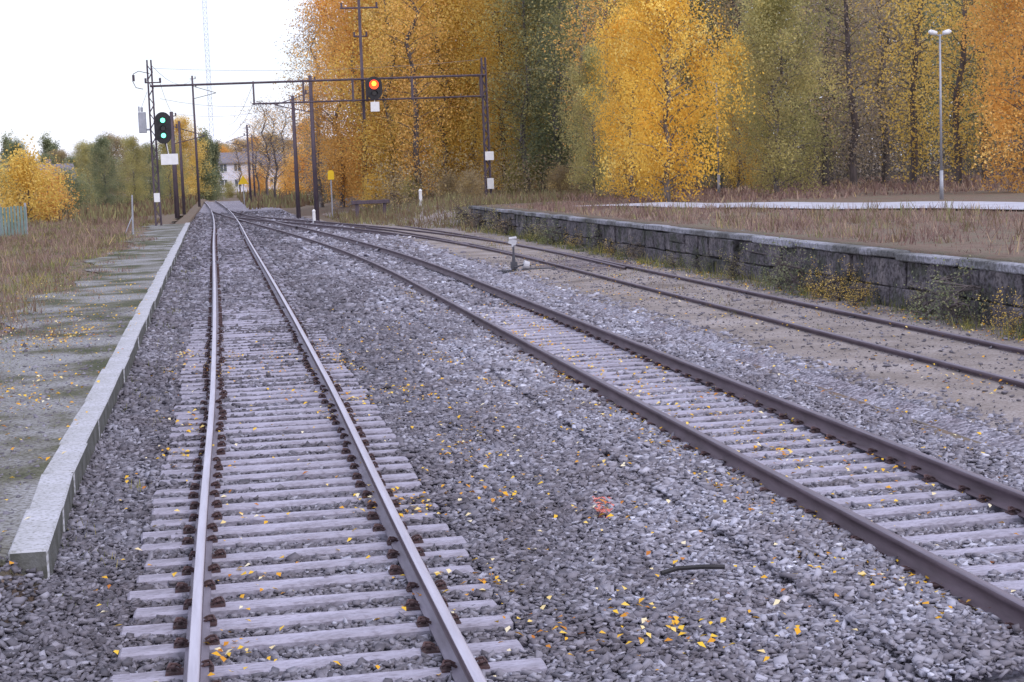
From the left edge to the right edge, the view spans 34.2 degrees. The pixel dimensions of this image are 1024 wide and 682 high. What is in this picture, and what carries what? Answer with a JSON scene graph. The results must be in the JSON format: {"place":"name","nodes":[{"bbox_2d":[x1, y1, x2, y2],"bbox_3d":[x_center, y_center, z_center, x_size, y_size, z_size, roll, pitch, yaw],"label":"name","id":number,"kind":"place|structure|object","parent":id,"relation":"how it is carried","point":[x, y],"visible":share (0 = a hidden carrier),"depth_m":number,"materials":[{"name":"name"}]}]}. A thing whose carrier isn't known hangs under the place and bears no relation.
{"place":"outdoors","nodes":[
{"label":"outdoors","id":0,"kind":"place"},
{"bbox_2d":[0,224,184,564],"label":"platform surface","id":1,"kind":"object","parent":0,"point":[150,264],"visible":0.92,"depth_m":24.11,"materials":[{"name":"concrete"}]},
{"bbox_2d":[43,442,88,494],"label":"platform edge block","id":2,"kind":"structure","parent":1,"relation":"on","point":[74,459],"depth_m":15.08,"materials":[{"name":"concrete"}]},
{"bbox_2d":[0,234,157,391],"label":"creeping weeds","id":3,"kind":"object","parent":1,"relation":"on","point":[106,270],"visible":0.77,"depth_m":39.35,"materials":[{"name":"plant"}]},
{"bbox_2d":[59,418,99,461],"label":"platform edge block","id":4,"kind":"structure","parent":1,"relation":"on","point":[85,430],"depth_m":16.69,"materials":[{"name":"concrete"}]},
{"bbox_2d":[0,238,172,484],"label":"platform moss","id":5,"kind":"object","parent":1,"relation":"on","point":[97,265],"visible":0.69,"depth_m":42.66,"materials":[{"name":"plant"}]},
{"bbox_2d":[85,382,116,416],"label":"platform edge block","id":6,"kind":"structure","parent":1,"relation":"on","point":[103,391],"depth_m":19.85,"materials":[{"name":"concrete"}]},
{"bbox_2d":[94,368,122,395],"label":"platform edge block","id":7,"kind":"structure","parent":1,"relation":"on","point":[111,375],"depth_m":21.49,"materials":[{"name":"concrete"}]},
{"bbox_2d":[71,192,197,217],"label":"tall grass","id":8,"kind":"structure","parent":0,"point":[190,202],"depth_m":141.57,"materials":[{"name":"plant"}]},
{"bbox_2d":[0,0,998,182],"label":"sky","id":9,"kind":"structure","parent":0,"point":[67,67],"materials":[{"name":"white"}]},
{"bbox_2d":[0,154,1023,664],"bbox_3d":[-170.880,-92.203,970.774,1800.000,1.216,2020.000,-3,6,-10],"label":"ground","id":10,"kind":"structure","parent":0,"point":[942,248],"depth_m":45.81,"materials":[{"name":"plant"}]},
{"bbox_2d":[0,203,27,236],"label":"panel fence","id":11,"kind":"object","parent":10,"relation":"on","point":[15,222],"visible":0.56,"depth_m":81.21,"materials":[{"name":"metal"}]},
{"bbox_2d":[8,506,62,583],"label":"platform edge block","id":12,"kind":"structure","parent":10,"relation":"on","point":[37,539],"depth_m":11.73,"materials":[{"name":"concrete"}]},
{"bbox_2d":[0,134,82,222],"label":"bush","id":13,"kind":"object","parent":10,"relation":"on","point":[23,176],"visible":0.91,"depth_m":107.13,"materials":[{"name":"yellow plant"}]},
{"bbox_2d":[8,158,88,222],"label":"bush","id":14,"kind":"object","parent":10,"relation":"on","point":[60,201],"visible":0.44,"depth_m":115.57,"materials":[{"name":"yellow plant"}]},
{"bbox_2d":[29,472,74,531],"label":"platform edge block","id":15,"kind":"structure","parent":10,"relation":"on","point":[54,489],"depth_m":13.56,"materials":[{"name":"concrete"}]},
{"bbox_2d":[47,161,100,212],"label":"bush","id":16,"kind":"object","parent":10,"relation":"on","point":[77,187],"visible":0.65,"depth_m":144.68,"materials":[{"name":"green plant"}]},
{"bbox_2d":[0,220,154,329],"bbox_3d":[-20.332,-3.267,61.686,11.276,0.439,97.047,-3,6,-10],"label":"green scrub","id":17,"kind":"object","parent":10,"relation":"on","point":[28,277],"visible":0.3,"depth_m":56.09,"materials":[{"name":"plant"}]},
{"bbox_2d":[0,214,159,319],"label":"brown weeds","id":18,"kind":"object","parent":10,"relation":"on","point":[49,232],"visible":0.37,"depth_m":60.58,"materials":[{"name":"plant"}]},
{"bbox_2d":[3,195,173,227],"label":"tall brown weeds","id":19,"kind":"object","parent":10,"relation":"on","point":[107,214],"visible":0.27,"depth_m":114.52,"materials":[{"name":"plant"}]},
{"bbox_2d":[73,144,106,206],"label":"birch tree","id":20,"kind":"object","parent":10,"relation":"on","point":[83,159],"visible":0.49,"depth_m":183.33,"materials":[{"name":"green plant"}]},
{"bbox_2d":[72,399,109,437],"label":"platform edge block","id":21,"kind":"structure","parent":10,"relation":"on","point":[98,410],"depth_m":18.26,"materials":[{"name":"concrete"}]},
{"bbox_2d":[78,129,135,199],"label":"birch tree","id":22,"kind":"object","parent":10,"relation":"on","point":[117,147],"visible":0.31,"depth_m":243.80,"materials":[{"name":"green plant"}]},
{"bbox_2d":[84,135,135,207],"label":"birch tree","id":23,"kind":"object","parent":10,"relation":"on","point":[101,149],"visible":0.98,"depth_m":154.63,"materials":[{"name":"green plant"}]},
{"bbox_2d":[105,357,130,382],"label":"platform edge block","id":24,"kind":"structure","parent":10,"relation":"on","point":[123,363],"depth_m":22.98,"materials":[{"name":"concrete"}]},
{"bbox_2d":[107,133,155,203],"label":"birch tree","id":25,"kind":"object","parent":10,"relation":"on","point":[130,144],"visible":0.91,"depth_m":164.70,"materials":[{"name":"green plant"}]},
{"bbox_2d":[130,140,169,200],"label":"birch tree","id":26,"kind":"object","parent":10,"relation":"on","point":[150,181],"visible":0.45,"depth_m":174.84,"materials":[{"name":"green plant"}]},
{"bbox_2d":[154,135,194,201],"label":"birch tree","id":27,"kind":"object","parent":10,"relation":"on","point":[168,175],"visible":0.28,"depth_m":184.96,"materials":[{"name":"green plant"}]},
{"bbox_2d":[155,113,215,198],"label":"birch tree","id":28,"kind":"object","parent":10,"relation":"on","point":[184,122],"visible":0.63,"depth_m":199.57,"materials":[{"name":"yellow plant"}]},
{"bbox_2d":[170,112,204,217],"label":"catenary mast","id":29,"kind":"object","parent":10,"relation":"on","point":[175,189],"visible":0.87,"depth_m":114.07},
{"bbox_2d":[191,76,215,206],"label":"catenary mast","id":30,"kind":"object","parent":10,"relation":"on","point":[197,168],"visible":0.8,"depth_m":160.97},
{"bbox_2d":[190,125,224,200],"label":"spruce tree","id":31,"kind":"object","parent":10,"relation":"on","point":[208,178],"visible":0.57,"depth_m":224.49,"materials":[{"name":"green plant"}]},
{"bbox_2d":[200,135,228,199],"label":"spruce tree","id":32,"kind":"object","parent":10,"relation":"on","point":[215,161],"visible":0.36,"depth_m":230.64,"materials":[{"name":"green plant"}]},
{"bbox_2d":[218,148,260,192],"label":"house","id":33,"kind":"structure","parent":10,"relation":"on","point":[227,163],"depth_m":290.68,"materials":[{"name":"tile"}]},
{"bbox_2d":[231,114,272,191],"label":"birch tree","id":34,"kind":"object","parent":10,"relation":"on","point":[256,172],"visible":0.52,"depth_m":235.89,"materials":[{"name":"orange plant"}]},
{"bbox_2d":[234,93,301,195],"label":"birch tree","id":35,"kind":"object","parent":10,"relation":"on","point":[266,152],"visible":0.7,"depth_m":196.36,"materials":[{"name":"brown plant"}]},
{"bbox_2d":[242,106,304,198],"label":"birch tree","id":36,"kind":"object","parent":10,"relation":"on","point":[275,178],"visible":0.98,"depth_m":176.95,"materials":[{"name":"brown plant"}]},
{"bbox_2d":[291,96,300,218],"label":"catenary mast","id":37,"kind":"object","parent":10,"relation":"on","point":[298,209],"visible":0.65,"depth_m":110.48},
{"bbox_2d":[275,75,319,220],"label":"catenary mast","id":38,"kind":"object","parent":10,"relation":"on","point":[315,181],"visible":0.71,"depth_m":100.68,"materials":[{"name":"metal"}]},
{"bbox_2d":[236,182,359,209],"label":"grass","id":39,"kind":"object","parent":10,"relation":"on","point":[282,200],"visible":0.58,"depth_m":161.26,"materials":[{"name":"plant"}]},
{"bbox_2d":[276,144,326,194],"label":"bush","id":40,"kind":"object","parent":10,"relation":"on","point":[301,186],"visible":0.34,"depth_m":186.92,"materials":[{"name":"orange plant"}]},
{"bbox_2d":[132,0,493,225],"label":"signal gantry","id":41,"kind":"object","parent":10,"relation":"on","point":[489,180],"visible":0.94,"depth_m":94.77,"materials":[{"name":"black metal"}]},
{"bbox_2d":[153,112,177,164],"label":"railway signal","id":42,"kind":"object","parent":41,"relation":"attached to","point":[163,133],"visible":1,"depth_m":92.65,"materials":[{"name":"black metal"}]},
{"bbox_2d":[366,76,381,111],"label":"railway signal","id":43,"kind":"object","parent":41,"relation":"attached to","point":[374,88],"visible":1,"depth_m":94.38,"materials":[{"name":"black metal"}]},
{"bbox_2d":[273,0,359,207],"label":"birch tree","id":44,"kind":"object","parent":10,"relation":"on","point":[321,199],"visible":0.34,"depth_m":137.89,"materials":[{"name":"orange plant"}]},
{"bbox_2d":[280,0,380,207],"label":"birch tree","id":45,"kind":"object","parent":10,"relation":"on","point":[343,194],"visible":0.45,"depth_m":126.01,"materials":[{"name":"orange plant"}]},
{"bbox_2d":[289,0,410,205],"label":"birch tree","id":46,"kind":"object","parent":10,"relation":"on","point":[351,133],"visible":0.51,"depth_m":116.26,"materials":[{"name":"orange plant"}]},
{"bbox_2d":[355,167,393,208],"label":"bush","id":47,"kind":"object","parent":10,"relation":"on","point":[373,189],"visible":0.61,"depth_m":111.31,"materials":[{"name":"yellow plant"}]},
{"bbox_2d":[315,0,462,199],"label":"birch tree","id":48,"kind":"object","parent":10,"relation":"on","point":[370,73],"visible":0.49,"depth_m":112.57,"materials":[{"name":"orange plant"}]},
{"bbox_2d":[338,0,460,193],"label":"birch tree","id":49,"kind":"object","parent":10,"relation":"on","point":[408,96],"visible":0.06,"depth_m":122.78,"materials":[{"name":"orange plant"}]},
{"bbox_2d":[355,0,488,201],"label":"birch tree","id":50,"kind":"object","parent":10,"relation":"on","point":[414,22],"visible":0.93,"depth_m":103.50,"materials":[{"name":"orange plant"}]},
{"bbox_2d":[380,0,502,190],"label":"birch tree","id":51,"kind":"object","parent":10,"relation":"on","point":[447,131],"visible":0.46,"depth_m":111.08,"materials":[{"name":"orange plant"}]},
{"bbox_2d":[409,0,512,185],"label":"birch tree","id":52,"kind":"object","parent":10,"relation":"on","point":[461,82],"visible":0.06,"depth_m":115.88,"materials":[{"name":"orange plant"}]},
{"bbox_2d":[419,0,514,188],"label":"birch tree","id":53,"kind":"object","parent":10,"relation":"on","point":[475,157],"visible":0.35,"depth_m":111.31,"materials":[{"name":"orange plant"}]},
{"bbox_2d":[456,166,485,199],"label":"bush","id":54,"kind":"object","parent":10,"relation":"on","point":[476,189],"visible":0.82,"depth_m":90.42,"materials":[{"name":"brown plant"}]},
{"bbox_2d":[441,0,560,192],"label":"birch tree","id":55,"kind":"object","parent":10,"relation":"on","point":[478,27],"visible":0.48,"depth_m":107.80,"materials":[{"name":"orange plant"}]},
{"bbox_2d":[324,185,678,232],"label":"trackside weeds","id":56,"kind":"object","parent":10,"relation":"on","point":[368,215],"visible":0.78,"depth_m":87.78,"materials":[{"name":"plant"}]},
{"bbox_2d":[0,201,1023,681],"bbox_3d":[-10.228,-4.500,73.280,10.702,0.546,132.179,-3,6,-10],"label":"ballast gravel","id":57,"kind":"structure","parent":10,"relation":"on","point":[82,638],"depth_m":13.57,"materials":[{"name":"gravel"}]},
{"bbox_2d":[109,200,546,681],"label":"railway track","id":58,"kind":"structure","parent":57,"relation":"on","point":[441,624],"depth_m":12.78,"materials":[{"name":"metal"}]},
{"bbox_2d":[0,242,1023,681],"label":"fallen leaves","id":59,"kind":"object","parent":57,"relation":"on","point":[712,636],"visible":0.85,"depth_m":15.40,"materials":[{"name":"yellow plant"}]},
{"bbox_2d":[210,208,1023,675],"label":"railway track","id":60,"kind":"structure","parent":57,"relation":"on","point":[994,598],"depth_m":15.45,"materials":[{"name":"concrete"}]},
{"bbox_2d":[220,213,1023,387],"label":"railway track","id":61,"kind":"structure","parent":57,"relation":"on","point":[371,229],"depth_m":32.63,"materials":[{"name":"metal"}]},
{"bbox_2d":[460,0,576,193],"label":"birch tree","id":62,"kind":"object","parent":10,"relation":"on","point":[523,133],"visible":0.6,"depth_m":104.56,"materials":[{"name":"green plant"}]},
{"bbox_2d":[497,236,556,271],"bbox_3d":[0.382,-2.310,43.784,1.622,0.920,0.618,-3,6,-10],"label":"switch stand","id":63,"kind":"object","parent":10,"relation":"on","point":[514,265],"visible":0.98,"depth_m":43.60,"materials":[{"name":"metal"}]},
{"bbox_2d":[471,0,600,190],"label":"birch tree","id":64,"kind":"object","parent":10,"relation":"on","point":[495,5],"visible":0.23,"depth_m":106.26,"materials":[{"name":"green plant"}]},
{"bbox_2d":[484,0,622,189],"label":"birch tree","id":65,"kind":"object","parent":10,"relation":"on","point":[551,144],"visible":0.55,"depth_m":102.57,"materials":[{"name":"green plant"}]},
{"bbox_2d":[537,159,576,193],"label":"bush","id":66,"kind":"object","parent":10,"relation":"on","point":[556,176],"visible":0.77,"depth_m":97.25,"materials":[{"name":"brown plant"}]},
{"bbox_2d":[493,0,637,190],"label":"birch tree","id":67,"kind":"object","parent":10,"relation":"on","point":[581,48],"visible":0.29,"depth_m":98.48,"materials":[{"name":"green plant"}]},
{"bbox_2d":[343,123,819,211],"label":"thicket","id":68,"kind":"object","parent":10,"relation":"on","point":[396,178],"visible":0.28,"depth_m":101.84,"materials":[{"name":"brown plant"}]},
{"bbox_2d":[555,37,633,192],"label":"birch tree","id":69,"kind":"object","parent":10,"relation":"on","point":[588,51],"visible":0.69,"depth_m":89.10,"materials":[{"name":"green plant"}]},
{"bbox_2d":[538,0,673,191],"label":"birch tree","id":70,"kind":"object","parent":10,"relation":"on","point":[594,24],"visible":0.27,"depth_m":93.12,"materials":[{"name":"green plant"}]},
{"bbox_2d":[579,0,691,199],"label":"birch tree","id":71,"kind":"object","parent":10,"relation":"on","point":[619,103],"visible":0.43,"depth_m":77.15,"materials":[{"name":"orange plant"}]},
{"bbox_2d":[581,0,763,202],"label":"birch tree","id":72,"kind":"object","parent":10,"relation":"on","point":[667,163],"visible":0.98,"depth_m":68.01,"materials":[{"name":"yellow plant"}]},
{"bbox_2d":[650,0,793,188],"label":"birch tree","id":73,"kind":"object","parent":10,"relation":"on","point":[685,88],"visible":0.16,"depth_m":98.22,"materials":[{"name":"yellow plant"}]},
{"bbox_2d":[423,170,1023,204],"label":"forest undergrowth","id":74,"kind":"object","parent":10,"relation":"on","point":[874,186],"visible":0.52,"depth_m":76.94,"materials":[{"name":"plant"}]},
{"bbox_2d":[687,24,774,189],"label":"birch tree","id":75,"kind":"object","parent":10,"relation":"on","point":[738,173],"visible":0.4,"depth_m":90.42,"materials":[{"name":"yellow plant"}]},
{"bbox_2d":[673,0,809,189],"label":"birch tree","id":76,"kind":"object","parent":10,"relation":"on","point":[730,4],"visible":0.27,"depth_m":94.07,"materials":[{"name":"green plant"}]},
{"bbox_2d":[468,205,1023,329],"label":"stone platform wall","id":77,"kind":"structure","parent":10,"relation":"on","point":[887,269],"depth_m":32.87,"materials":[{"name":"stone"}]},
{"bbox_2d":[501,190,1023,255],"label":"dry weeds","id":78,"kind":"object","parent":10,"relation":"on","point":[636,210],"visible":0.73,"depth_m":42.69,"materials":[{"name":"plant"}]},
{"bbox_2d":[692,0,853,195],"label":"birch tree","id":79,"kind":"object","parent":10,"relation":"on","point":[766,14],"visible":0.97,"depth_m":72.87,"materials":[{"name":"green plant"}]},
{"bbox_2d":[526,197,1023,244],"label":"tufted weeds","id":80,"kind":"object","parent":10,"relation":"on","point":[945,210],"visible":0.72,"depth_m":41.99,"materials":[{"name":"plant"}]},
{"bbox_2d":[741,232,834,296],"bbox_3d":[5.558,-1.225,32.384,2.127,1.844,2.300,2,7,36],"label":"shrub","id":81,"kind":"object","parent":10,"relation":"on","point":[793,279],"visible":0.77,"depth_m":32.41,"materials":[{"name":"green plant"}]},
{"bbox_2d":[567,0,1023,186],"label":"dark wood","id":82,"kind":"object","parent":10,"relation":"on","point":[858,116],"visible":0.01,"depth_m":141.95,"materials":[{"name":"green plant"}]},
{"bbox_2d":[755,0,859,181],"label":"birch tree","id":83,"kind":"object","parent":10,"relation":"on","point":[801,71],"visible":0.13,"depth_m":119.83,"materials":[{"name":"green plant"}]},
{"bbox_2d":[765,0,904,184],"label":"birch tree","id":84,"kind":"object","parent":10,"relation":"on","point":[827,89],"visible":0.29,"depth_m":95.19,"materials":[{"name":"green plant"}]},
{"bbox_2d":[806,256,863,300],"bbox_3d":[6.033,-0.981,30.919,1.363,1.225,1.162,2,7,36],"label":"shrub","id":85,"kind":"object","parent":10,"relation":"on","point":[835,279],"visible":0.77,"depth_m":30.88,"materials":[{"name":"green plant"}]},
{"bbox_2d":[783,0,896,178],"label":"birch tree","id":86,"kind":"object","parent":10,"relation":"on","point":[832,42],"visible":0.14,"depth_m":121.50,"materials":[{"name":"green plant"}]},
{"bbox_2d":[777,0,923,185],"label":"birch tree","id":87,"kind":"object","parent":10,"relation":"on","point":[852,106],"visible":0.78,"depth_m":89.36,"materials":[{"name":"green plant"}]},
{"bbox_2d":[836,272,879,306],"bbox_3d":[6.205,-0.801,29.760,0.871,0.919,1.022,1,7,27],"label":"shrub","id":88,"kind":"object","parent":10,"relation":"on","point":[859,296],"visible":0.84,"depth_m":29.72,"materials":[{"name":"yellow plant"}]},
{"bbox_2d":[710,82,1023,188],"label":"dark thicket","id":89,"kind":"object","parent":10,"relation":"on","point":[881,171],"visible":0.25,"depth_m":96.39,"materials":[{"name":"brown plant"}]},
{"bbox_2d":[811,0,945,182],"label":"birch tree","id":90,"kind":"object","parent":10,"relation":"on","point":[887,139],"visible":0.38,"depth_m":98.25,"materials":[{"name":"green plant"}]},
{"bbox_2d":[837,0,934,176],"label":"birch tree","id":91,"kind":"object","parent":10,"relation":"on","point":[887,42],"visible":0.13,"depth_m":120.97,"materials":[{"name":"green plant"}]},
{"bbox_2d":[833,0,982,186],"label":"birch tree","id":92,"kind":"object","parent":10,"relation":"on","point":[914,150],"visible":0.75,"depth_m":83.68,"materials":[{"name":"yellow plant"}]},
{"bbox_2d":[872,0,978,175],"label":"birch tree","id":93,"kind":"object","parent":10,"relation":"on","point":[923,33],"visible":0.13,"depth_m":121.27,"materials":[{"name":"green plant"}]},
{"bbox_2d":[906,276,963,321],"bbox_3d":[6.781,-0.539,26.810,1.353,1.085,1.251,-3,6,-6],"label":"shrub","id":94,"kind":"object","parent":10,"relation":"on","point":[926,303],"visible":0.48,"depth_m":26.74,"materials":[{"name":"green plant"}]},
{"bbox_2d":[928,29,951,199],"bbox_3d":[15.073,-7.914,58.498,0.840,6.020,0.180,-3,6,-10],"label":"street lamp","id":95,"kind":"object","parent":10,"relation":"on","point":[934,32],"visible":0.93,"depth_m":58.44,"materials":[{"name":"metal"}]},
{"bbox_2d":[878,0,1016,186],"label":"birch tree","id":96,"kind":"object","parent":10,"relation":"on","point":[958,150],"visible":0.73,"depth_m":78.03,"materials":[{"name":"yellow plant"}]},
{"bbox_2d":[896,255,998,329],"bbox_3d":[6.874,-0.556,25.681,1.549,1.634,1.817,1,7,31],"label":"shrub","id":97,"kind":"object","parent":10,"relation":"on","point":[951,309],"visible":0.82,"depth_m":25.64,"materials":[{"name":"green plant"}]},
{"bbox_2d":[906,0,1023,182],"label":"birch tree","id":98,"kind":"object","parent":10,"relation":"on","point":[980,123],"visible":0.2,"depth_m":88.65,"materials":[{"name":"yellow plant"}]},
{"bbox_2d":[944,0,1023,192],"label":"birch tree","id":99,"kind":"object","parent":10,"relation":"on","point":[1015,29],"visible":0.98,"depth_m":63.76,"materials":[{"name":"orange plant"}]},
{"bbox_2d":[945,0,1023,169],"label":"birch tree","id":100,"kind":"object","parent":10,"relation":"on","point":[1013,129],"visible":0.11,"depth_m":125.39,"materials":[{"name":"orange plant"}]},
{"bbox_2d":[978,286,1023,339],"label":"shrub","id":101,"kind":"object","parent":10,"relation":"on","point":[1016,315],"visible":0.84,"depth_m":23.74,"materials":[{"name":"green plant"}]},
{"bbox_2d":[302,201,1023,438],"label":"dirt path","id":102,"kind":"structure","parent":0,"point":[1016,409],"depth_m":25.97,"materials":[{"name":"gravel"}]},
{"bbox_2d":[0,252,1023,550],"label":"loose pebbles","id":103,"kind":"object","parent":102,"relation":"on","point":[566,260],"visible":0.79,"depth_m":25.17,"materials":[{"name":"stone"}]},
{"bbox_2d":[433,232,911,329],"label":"weeds","id":104,"kind":"object","parent":102,"relation":"on","point":[632,276],"visible":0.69,"depth_m":40.35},
{"bbox_2d":[470,225,1023,341],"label":"wall foot grass","id":105,"kind":"structure","parent":102,"relation":"on","point":[511,234],"depth_m":38.20,"materials":[{"name":"plant"}]},
{"bbox_2d":[582,201,1023,209],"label":"road","id":106,"kind":"structure","parent":0,"point":[1012,205],"depth_m":53.99,"materials":[{"name":"asphalt"}]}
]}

